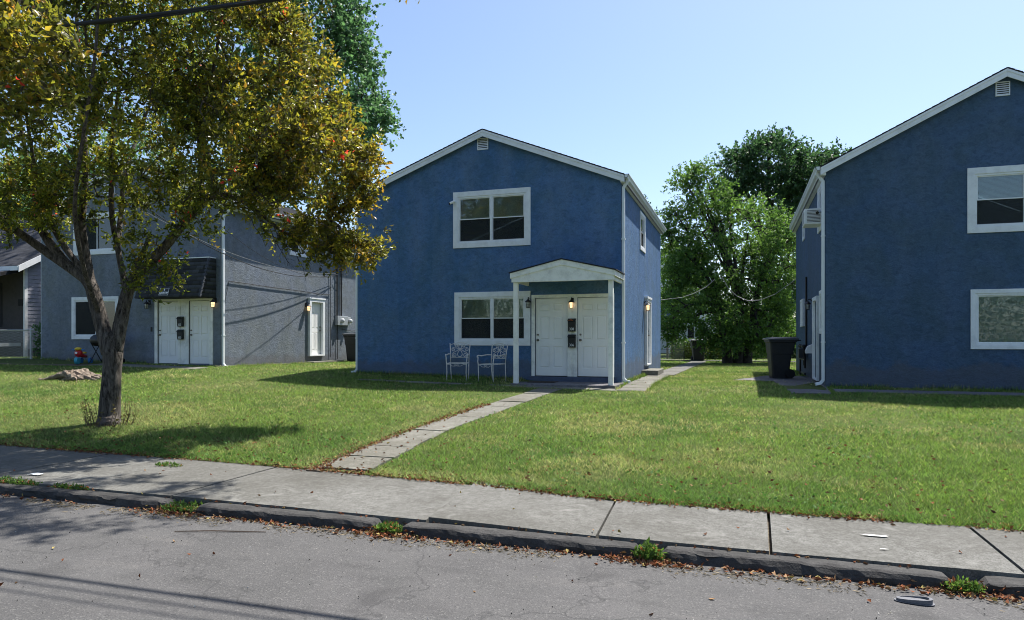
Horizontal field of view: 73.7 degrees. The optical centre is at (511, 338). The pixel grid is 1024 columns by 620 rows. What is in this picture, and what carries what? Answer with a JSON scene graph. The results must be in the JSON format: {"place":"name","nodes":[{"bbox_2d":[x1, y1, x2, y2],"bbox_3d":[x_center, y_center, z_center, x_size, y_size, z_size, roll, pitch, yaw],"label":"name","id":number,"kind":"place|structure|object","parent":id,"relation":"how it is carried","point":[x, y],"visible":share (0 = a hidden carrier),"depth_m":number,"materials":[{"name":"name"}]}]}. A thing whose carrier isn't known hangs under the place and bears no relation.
{"place":"outdoors","nodes":[
{"label":"outdoors","id":0,"kind":"place"},
{"bbox_2d":[30,0,283,30],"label":"overhead cable","id":1,"kind":"object","parent":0,"point":[158,14],"visible":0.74,"depth_m":7.76,"materials":[{"name":"black rubber"}]},
{"bbox_2d":[320,388,560,470],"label":"front path","id":2,"kind":"structure","parent":0,"point":[375,457],"depth_m":10.27,"materials":[{"name":"grey concrete"}]},
{"bbox_2d":[356,379,617,390],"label":"cross path","id":3,"kind":"structure","parent":0,"point":[578,388],"depth_m":16.20,"materials":[{"name":"grey concrete"}]},
{"bbox_2d":[0,494,1023,619],"bbox_3d":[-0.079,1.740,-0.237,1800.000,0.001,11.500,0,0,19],"label":"road","id":4,"kind":"structure","parent":0,"point":[82,575],"depth_m":4.85,"materials":[{"name":"grey asphalt"}]},
{"bbox_2d":[160,499,204,511],"bbox_3d":[-3.307,1.669,6.911,0.598,0.109,0.318,0,0,19],"label":"kerb weed","id":5,"kind":"object","parent":4,"relation":"on","point":[183,503],"visible":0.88,"depth_m":6.86,"materials":[{"name":"green plant"}]},
{"bbox_2d":[174,530,264,531],"bbox_3d":[-2.620,1.729,6.138,0.830,0.014,0.023,0,0,1],"label":"fallen stick","id":6,"kind":"object","parent":4,"relation":"on","point":[218,530],"visible":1,"depth_m":6.14,"materials":[{"name":"brown wood"}]},
{"bbox_2d":[372,519,402,533],"bbox_3d":[-1.103,1.668,6.113,0.311,0.110,0.192,0,0,32],"label":"kerb weed","id":7,"kind":"object","parent":4,"relation":"on","point":[387,526],"visible":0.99,"depth_m":6.08,"materials":[{"name":"green plant"}]},
{"bbox_2d":[1,513,984,619],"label":"grit","id":8,"kind":"object","parent":4,"relation":"on","point":[378,561],"visible":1,"depth_m":5.01,"materials":[{"name":"grey stone"}]},
{"bbox_2d":[0,483,1023,597],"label":"kerb","id":9,"kind":"structure","parent":4,"relation":"on","point":[841,570],"depth_m":5.63,"materials":[{"name":"concrete"}]},
{"bbox_2d":[0,369,1023,615],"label":"fallen leaves","id":10,"kind":"object","parent":4,"relation":"on","point":[374,533],"visible":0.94,"depth_m":6.66,"materials":[{"name":"brown plant"}]},
{"bbox_2d":[15,499,1023,611],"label":"straw","id":11,"kind":"object","parent":4,"relation":"on","point":[393,538],"visible":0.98,"depth_m":5.70,"materials":[{"name":"brown plant"}]},
{"bbox_2d":[631,537,666,559],"bbox_3d":[1.073,1.635,5.353,0.304,0.170,0.188,0,0,19],"label":"kerb weed","id":12,"kind":"object","parent":4,"relation":"on","point":[648,552],"visible":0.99,"depth_m":5.33,"materials":[{"name":"green plant"}]},
{"bbox_2d":[894,596,934,605],"bbox_3d":[2.651,1.718,4.500,0.235,0.035,0.091,0,0,22],"label":"rubber scrap","id":13,"kind":"object","parent":4,"relation":"on","point":[922,600],"visible":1,"depth_m":4.48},
{"bbox_2d":[941,575,985,592],"bbox_3d":[3.092,1.671,4.683,0.277,0.105,0.176,0,0,19],"label":"kerb weed","id":14,"kind":"object","parent":4,"relation":"on","point":[975,585],"visible":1,"depth_m":4.66,"materials":[{"name":"green plant"}]},
{"bbox_2d":[0,445,1023,586],"bbox_3d":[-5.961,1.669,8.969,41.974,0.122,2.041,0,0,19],"label":"sidewalk","id":15,"kind":"structure","parent":0,"point":[983,550],"depth_m":6.42,"materials":[{"name":"concrete"}]},
{"bbox_2d":[0,475,42,485],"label":"kerb weed","id":16,"kind":"object","parent":15,"relation":"on","point":[5,479],"visible":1,"depth_m":7.77,"materials":[{"name":"green plant"}]},
{"bbox_2d":[50,481,93,489],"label":"kerb weed","id":17,"kind":"object","parent":15,"relation":"on","point":[66,486],"visible":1,"depth_m":7.52,"materials":[{"name":"green plant"}]},
{"bbox_2d":[155,461,183,466],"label":"kerb weed","id":18,"kind":"object","parent":15,"relation":"on","point":[166,464],"visible":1,"depth_m":8.72,"materials":[{"name":"green plant"}]},
{"bbox_2d":[0,353,1023,530],"bbox_3d":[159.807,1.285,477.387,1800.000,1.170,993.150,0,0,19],"label":"lawn","id":19,"kind":"structure","parent":0,"point":[41,361],"depth_m":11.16,"materials":[{"name":"plant"}]},
{"bbox_2d":[0,328,33,358],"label":"chain link fence","id":20,"kind":"object","parent":19,"relation":"on","point":[30,330],"visible":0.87,"depth_m":23.91,"materials":[{"name":"grey metal"}]},
{"bbox_2d":[0,220,40,356],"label":"sided house","id":21,"kind":"structure","parent":19,"relation":"on","point":[20,285],"depth_m":26.39,"materials":[{"name":"grey wood"}]},
{"bbox_2d":[0,283,1,326],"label":"window","id":22,"kind":"structure","parent":21,"relation":"in","point":[0,283],"depth_m":26.54,"materials":[{"name":"black glass"}]},
{"bbox_2d":[0,126,48,213],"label":"ash tree","id":23,"kind":"object","parent":19,"relation":"on","point":[15,164],"visible":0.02,"depth_m":41.80,"materials":[{"name":"green plant"}]},
{"bbox_2d":[29,321,40,357],"bbox_3d":[-16.583,0.085,24.491,1.326,1.489,0.817,0,0,19],"label":"bush","id":24,"kind":"object","parent":19,"relation":"on","point":[38,340],"visible":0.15,"depth_m":24.36,"materials":[{"name":"green plant"}]},
{"bbox_2d":[0,145,78,219],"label":"ash tree","id":25,"kind":"object","parent":19,"relation":"on","point":[25,207],"visible":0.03,"depth_m":40.38,"materials":[{"name":"green plant"}]},
{"bbox_2d":[38,368,101,381],"bbox_3d":[-11.576,0.968,18.062,1.769,0.352,0.835,0,0,19],"label":"rock pile","id":26,"kind":"object","parent":19,"relation":"on","point":[79,374],"visible":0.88,"depth_m":17.89,"materials":[{"name":"brown stone"}]},
{"bbox_2d":[72,347,92,363],"bbox_3d":[-13.861,0.544,21.977,0.380,0.543,0.685,0,0,-3],"label":"toy tricycle","id":27,"kind":"object","parent":19,"relation":"on","point":[78,352],"visible":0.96,"depth_m":21.78,"materials":[{"name":"red plastic"}]},
{"bbox_2d":[89,335,124,362],"bbox_3d":[-13.057,0.330,22.071,1.080,0.930,0.611,0,0,11],"label":"charcoal grill","id":28,"kind":"object","parent":19,"relation":"on","point":[93,340],"visible":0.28,"depth_m":21.96,"materials":[{"name":"black metal"}]},
{"bbox_2d":[46,115,194,192],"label":"ash tree","id":29,"kind":"object","parent":19,"relation":"on","point":[104,134],"visible":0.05,"depth_m":40.75,"materials":[{"name":"green plant"}]},
{"bbox_2d":[32,159,355,366],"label":"stucco house","id":30,"kind":"structure","parent":19,"relation":"on","point":[202,322],"depth_m":22.83,"materials":[{"name":"grey paint"}]},
{"bbox_2d":[71,296,118,338],"bbox_3d":[-14.037,-0.695,23.012,2.081,1.432,0.088,0,0,19],"label":"window","id":31,"kind":"structure","parent":30,"relation":"in","point":[82,326],"depth_m":23.14,"materials":[{"name":"clear glass"}]},
{"bbox_2d":[73,211,117,255],"bbox_3d":[-13.979,-3.534,22.993,2.031,1.405,0.088,0,0,19],"label":"window","id":32,"kind":"structure","parent":30,"relation":"in","point":[96,243],"depth_m":22.98,"materials":[{"name":"clear glass"}]},
{"bbox_2d":[159,288,169,294],"bbox_3d":[-10.812,-1.461,21.224,0.385,0.248,0.086,0,0,19],"label":"notice sign","id":33,"kind":"object","parent":30,"relation":"attached to","point":[165,291],"visible":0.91,"depth_m":21.21,"materials":[{"name":"white metal"}]},
{"bbox_2d":[158,301,177,362],"bbox_3d":[-11.082,-0.205,22.024,0.820,1.990,0.106,0,0,19],"label":"door","id":34,"kind":"structure","parent":30,"relation":"in","point":[168,313],"depth_m":22.03,"materials":[{"name":"paint"}]},
{"bbox_2d":[190,301,208,363],"bbox_3d":[-9.882,-0.205,21.622,0.810,1.990,0.106,0,0,19],"label":"door","id":35,"kind":"structure","parent":30,"relation":"in","point":[199,310],"depth_m":21.64,"materials":[{"name":"paint"}]},
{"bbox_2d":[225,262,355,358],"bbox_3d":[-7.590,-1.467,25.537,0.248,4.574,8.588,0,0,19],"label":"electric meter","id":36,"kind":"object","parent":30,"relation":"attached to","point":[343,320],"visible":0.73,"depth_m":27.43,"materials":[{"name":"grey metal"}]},
{"bbox_2d":[9,121,332,273],"bbox_3d":[-9.364,-4.561,18.729,0.012,4.273,17.605,0,0,15],"label":"service wire","id":37,"kind":"object","parent":36,"relation":"attached to","point":[214,246],"visible":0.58,"depth_m":20.96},
{"bbox_2d":[37,117,337,276],"bbox_3d":[-9.251,-5.099,18.753,0.022,5.748,17.742,0,0,15],"label":"service wire","id":38,"kind":"object","parent":36,"relation":"attached to","point":[213,248],"visible":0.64,"depth_m":20.85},
{"bbox_2d":[111,109,315,276],"bbox_3d":[-8.411,-5.765,18.346,0.014,6.942,17.717,0,0,9],"label":"service wire","id":39,"kind":"object","parent":36,"relation":"attached to","point":[240,241],"visible":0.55,"depth_m":20.95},
{"bbox_2d":[289,245,307,257],"bbox_3d":[-7.870,-3.380,25.149,0.088,0.700,1.100,0,0,19],"label":"window","id":40,"kind":"structure","parent":30,"relation":"in","point":[292,252],"depth_m":25.08,"materials":[{"name":"white glass"}]},
{"bbox_2d":[312,302,320,354],"bbox_3d":[-7.531,-0.390,26.132,0.106,2.000,0.740,0,0,19],"label":"door","id":41,"kind":"structure","parent":30,"relation":"in","point":[316,307],"depth_m":26.23,"materials":[{"name":"paint"}]},
{"bbox_2d":[92,362,306,369],"bbox_3d":[-9.764,0.877,25.519,4.280,0.178,9.800,0,0,19],"label":"house apron","id":42,"kind":"object","parent":19,"relation":"on","point":[153,366],"visible":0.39,"depth_m":21.00,"materials":[{"name":"grey concrete"}]},
{"bbox_2d":[0,0,419,426],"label":"copper tree","id":43,"kind":"object","parent":19,"relation":"on","point":[51,83],"visible":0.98,"depth_m":11.13,"materials":[{"name":"yellow plant"}]},
{"bbox_2d":[70,0,405,218],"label":"maple tree","id":44,"kind":"object","parent":19,"relation":"on","point":[341,24],"visible":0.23,"depth_m":35.09,"materials":[{"name":"green plant"}]},
{"bbox_2d":[342,333,355,361],"bbox_3d":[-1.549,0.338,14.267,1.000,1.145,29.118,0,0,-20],"label":"wheelie bin","id":45,"kind":"object","parent":19,"relation":"on","point":[350,341],"visible":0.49,"depth_m":27.13,"materials":[{"name":"black plastic"}]},
{"bbox_2d":[445,342,470,379],"bbox_3d":[-1.378,0.575,17.509,0.598,0.968,0.588,0,0,6],"label":"garden chair","id":46,"kind":"object","parent":19,"relation":"on","point":[454,356],"visible":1,"depth_m":17.72,"materials":[{"name":"white metal"}]},
{"bbox_2d":[477,343,507,381],"bbox_3d":[-0.486,0.593,17.210,0.599,0.968,0.588,0,0,41],"label":"garden chair","id":47,"kind":"object","parent":19,"relation":"on","point":[494,357],"visible":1,"depth_m":17.26,"materials":[{"name":"white metal"}]},
{"bbox_2d":[354,129,666,388],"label":"stucco house","id":48,"kind":"structure","parent":19,"relation":"on","point":[544,264],"depth_m":18.14,"materials":[{"name":"blue paint"}]},
{"bbox_2d":[453,187,530,248],"bbox_3d":[-0.538,-3.190,18.144,2.183,1.510,0.126,0,0,19],"label":"window","id":49,"kind":"structure","parent":48,"relation":"in","point":[509,229],"depth_m":18.11,"materials":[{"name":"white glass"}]},
{"bbox_2d":[454,291,529,345],"bbox_3d":[-0.522,-0.532,18.139,2.142,1.427,0.126,0,0,19],"label":"window","id":50,"kind":"structure","parent":48,"relation":"in","point":[470,326],"depth_m":18.15,"materials":[{"name":"white glass"}]},
{"bbox_2d":[529,381,558,382],"bbox_3d":[0.773,1.082,17.115,0.700,0.014,0.450,0,0,19],"label":"doormat","id":51,"kind":"object","parent":48,"relation":"on","point":[544,381],"visible":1,"depth_m":17.14,"materials":[{"name":"black rubber"}]},
{"bbox_2d":[536,298,566,375],"bbox_3d":[1.016,-0.044,17.605,0.850,1.996,0.106,0,0,19],"label":"door","id":52,"kind":"structure","parent":48,"relation":"in","point":[551,313],"depth_m":17.61,"materials":[{"name":"paint"}]},
{"bbox_2d":[578,297,607,376],"bbox_3d":[2.081,-0.044,17.249,0.845,1.996,0.106,0,0,19],"label":"door","id":53,"kind":"structure","parent":48,"relation":"in","point":[592,312],"depth_m":17.26,"materials":[{"name":"paint"}]},
{"bbox_2d":[640,211,645,253],"bbox_3d":[3.932,-3.210,20.681,0.088,1.140,1.120,0,0,19],"label":"window","id":54,"kind":"structure","parent":48,"relation":"in","point":[642,217],"depth_m":20.84,"materials":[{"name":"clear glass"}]},
{"bbox_2d":[1,368,1023,510],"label":"clover","id":55,"kind":"object","parent":19,"relation":"on","point":[813,505],"visible":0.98,"depth_m":10.02,"materials":[{"name":"green plant"}]},
{"bbox_2d":[39,357,1022,390],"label":"edge grass","id":56,"kind":"structure","parent":19,"relation":"on","point":[620,385],"depth_m":17.43,"materials":[{"name":"green plant"}]},
{"bbox_2d":[643,194,662,215],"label":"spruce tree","id":57,"kind":"object","parent":19,"relation":"on","point":[657,213],"visible":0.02,"depth_m":59.53,"materials":[{"name":"green plant"}]},
{"bbox_2d":[666,324,668,358],"bbox_3d":[8.422,0.120,37.000,0.111,2.200,0.111,0,0,41],"label":"wooden post","id":58,"kind":"object","parent":19,"relation":"on","point":[667,350],"visible":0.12,"depth_m":36.98,"materials":[{"name":"brown wood"}]},
{"bbox_2d":[661,339,683,359],"bbox_3d":[5.880,0.595,35.995,6.300,1.250,0.044,0,0,19],"label":"wire fence","id":59,"kind":"object","parent":19,"relation":"on","point":[671,350],"visible":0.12,"depth_m":35.19,"materials":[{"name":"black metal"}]},
{"bbox_2d":[661,240,714,350],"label":"lime tree","id":60,"kind":"object","parent":19,"relation":"on","point":[663,283],"visible":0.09,"depth_m":42.39,"materials":[{"name":"green plant"}]},
{"bbox_2d":[661,245,716,353],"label":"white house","id":61,"kind":"structure","parent":19,"relation":"on","point":[690,333],"depth_m":51.91,"materials":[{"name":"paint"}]},
{"bbox_2d":[688,327,693,337],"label":"window","id":62,"kind":"structure","parent":61,"relation":"in","point":[690,332],"depth_m":51.87,"materials":[{"name":"black glass"}]},
{"bbox_2d":[688,339,705,359],"bbox_3d":[9.167,0.568,33.642,0.822,1.105,0.892,0,0,7],"label":"wheelie bin","id":63,"kind":"object","parent":19,"relation":"on","point":[697,354],"visible":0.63,"depth_m":33.32,"materials":[{"name":"black plastic"}]},
{"bbox_2d":[669,337,732,359],"bbox_3d":[10.309,0.578,37.216,3.386,1.369,1.492,0,0,19],"label":"hedge","id":64,"kind":"object","parent":19,"relation":"on","point":[686,353],"visible":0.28,"depth_m":37.08,"materials":[{"name":"green plant"}]},
{"bbox_2d":[657,156,795,363],"bbox_3d":[9.668,-3.416,30.593,7.690,9.497,5.118,0,0,-9],"label":"elm tree","id":65,"kind":"object","parent":19,"relation":"on","point":[693,261],"visible":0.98,"depth_m":29.66,"materials":[{"name":"green plant"}]},
{"bbox_2d":[662,279,714,299],"bbox_3d":[7.051,-1.964,27.271,2.401,0.897,0.085,0,0,-15],"label":"yard cable","id":66,"kind":"object","parent":65,"relation":"hanging from","point":[690,294],"visible":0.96,"depth_m":27.25,"materials":[{"name":"grey rubber"}]},
{"bbox_2d":[722,277,795,300],"bbox_3d":[9.786,-1.984,27.114,2.755,0.967,0.269,0,0,21],"label":"yard cable","id":67,"kind":"object","parent":65,"relation":"hanging from","point":[757,300],"visible":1,"depth_m":27.23,"materials":[{"name":"grey rubber"}]},
{"bbox_2d":[718,336,766,358],"bbox_3d":[13.393,0.386,39.149,3.310,1.806,1.508,0,0,19],"label":"shrub row","id":68,"kind":"object","parent":19,"relation":"on","point":[754,353],"visible":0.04,"depth_m":38.60,"materials":[{"name":"green plant"}]},
{"bbox_2d":[734,323,795,357],"bbox_3d":[15.530,0.121,39.927,5.836,2.276,1.958,0,0,19],"label":"shrub row","id":69,"kind":"object","parent":19,"relation":"on","point":[794,355],"visible":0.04,"depth_m":39.76,"materials":[{"name":"green plant"}]},
{"bbox_2d":[759,228,795,356],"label":"lime tree","id":70,"kind":"object","parent":19,"relation":"on","point":[793,296],"visible":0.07,"depth_m":42.61,"materials":[{"name":"green plant"}]},
{"bbox_2d":[702,122,853,311],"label":"oak tree","id":71,"kind":"object","parent":19,"relation":"on","point":[788,179],"visible":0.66,"depth_m":46.59,"materials":[{"name":"green plant"}]},
{"bbox_2d":[735,376,1023,395],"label":"concrete pad","id":72,"kind":"object","parent":19,"relation":"on","point":[799,380],"visible":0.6,"depth_m":14.82,"materials":[{"name":"grey concrete"}]},
{"bbox_2d":[762,337,800,377],"bbox_3d":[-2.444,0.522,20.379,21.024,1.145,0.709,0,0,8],"label":"wheelie bin","id":73,"kind":"object","parent":72,"relation":"on","point":[779,351],"visible":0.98,"depth_m":18.81,"materials":[{"name":"black plastic"}]},
{"bbox_2d":[789,67,1023,389],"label":"stucco house","id":74,"kind":"structure","parent":19,"relation":"on","point":[910,258],"depth_m":15.22,"materials":[{"name":"blue paint"}]},
{"bbox_2d":[798,277,806,374],"bbox_3d":[8.570,-0.365,20.124,0.258,2.930,1.707,0,0,19],"label":"gas meter","id":75,"kind":"object","parent":74,"relation":"attached to","point":[802,354],"visible":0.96,"depth_m":20.16,"materials":[{"name":"black metal"}]},
{"bbox_2d":[802,228,804,241],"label":"window","id":76,"kind":"structure","parent":74,"relation":"in","point":[803,229],"depth_m":21.44,"materials":[{"name":"white glass"}]},
{"bbox_2d":[802,208,820,227],"bbox_3d":[7.413,-2.970,16.833,0.447,0.380,0.608,0,0,19],"label":"air conditioner","id":77,"kind":"object","parent":74,"relation":"attached to","point":[811,218],"visible":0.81,"depth_m":16.58,"materials":[{"name":"white paint"}]},
{"bbox_2d":[817,183,820,233],"bbox_3d":[7.602,-3.215,16.769,0.088,1.130,1.070,0,0,19],"label":"window","id":78,"kind":"structure","parent":74,"relation":"in","point":[819,188],"depth_m":17.13,"materials":[{"name":"white glass"}]},
{"bbox_2d":[819,290,820,333],"bbox_3d":[7.531,-0.650,16.556,0.088,1.060,0.820,0,0,19],"label":"window","id":79,"kind":"structure","parent":74,"relation":"in","point":[820,290],"depth_m":16.82,"materials":[{"name":"white glass"}]},
{"bbox_2d":[967,164,1023,233],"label":"window","id":80,"kind":"structure","parent":74,"relation":"in","point":[1004,213],"depth_m":14.81,"materials":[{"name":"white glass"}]},
{"bbox_2d":[970,288,1023,348],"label":"window","id":81,"kind":"structure","parent":74,"relation":"in","point":[981,330],"depth_m":14.83,"materials":[{"name":"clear glass"}]},
{"bbox_2d":[0,0,1023,587],"label":"sky","id":82,"kind":"structure","parent":0,"point":[641,89],"materials":[{"name":"blue"}]},
{"bbox_2d":[617,375,667,390],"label":"side path","id":83,"kind":"structure","parent":0,"point":[638,386],"depth_m":16.84,"materials":[{"name":"grey concrete"}]},
{"bbox_2d":[660,359,795,375],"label":"back path","id":84,"kind":"structure","parent":0,"point":[683,367],"depth_m":27.75,"materials":[{"name":"concrete"}]}
]}

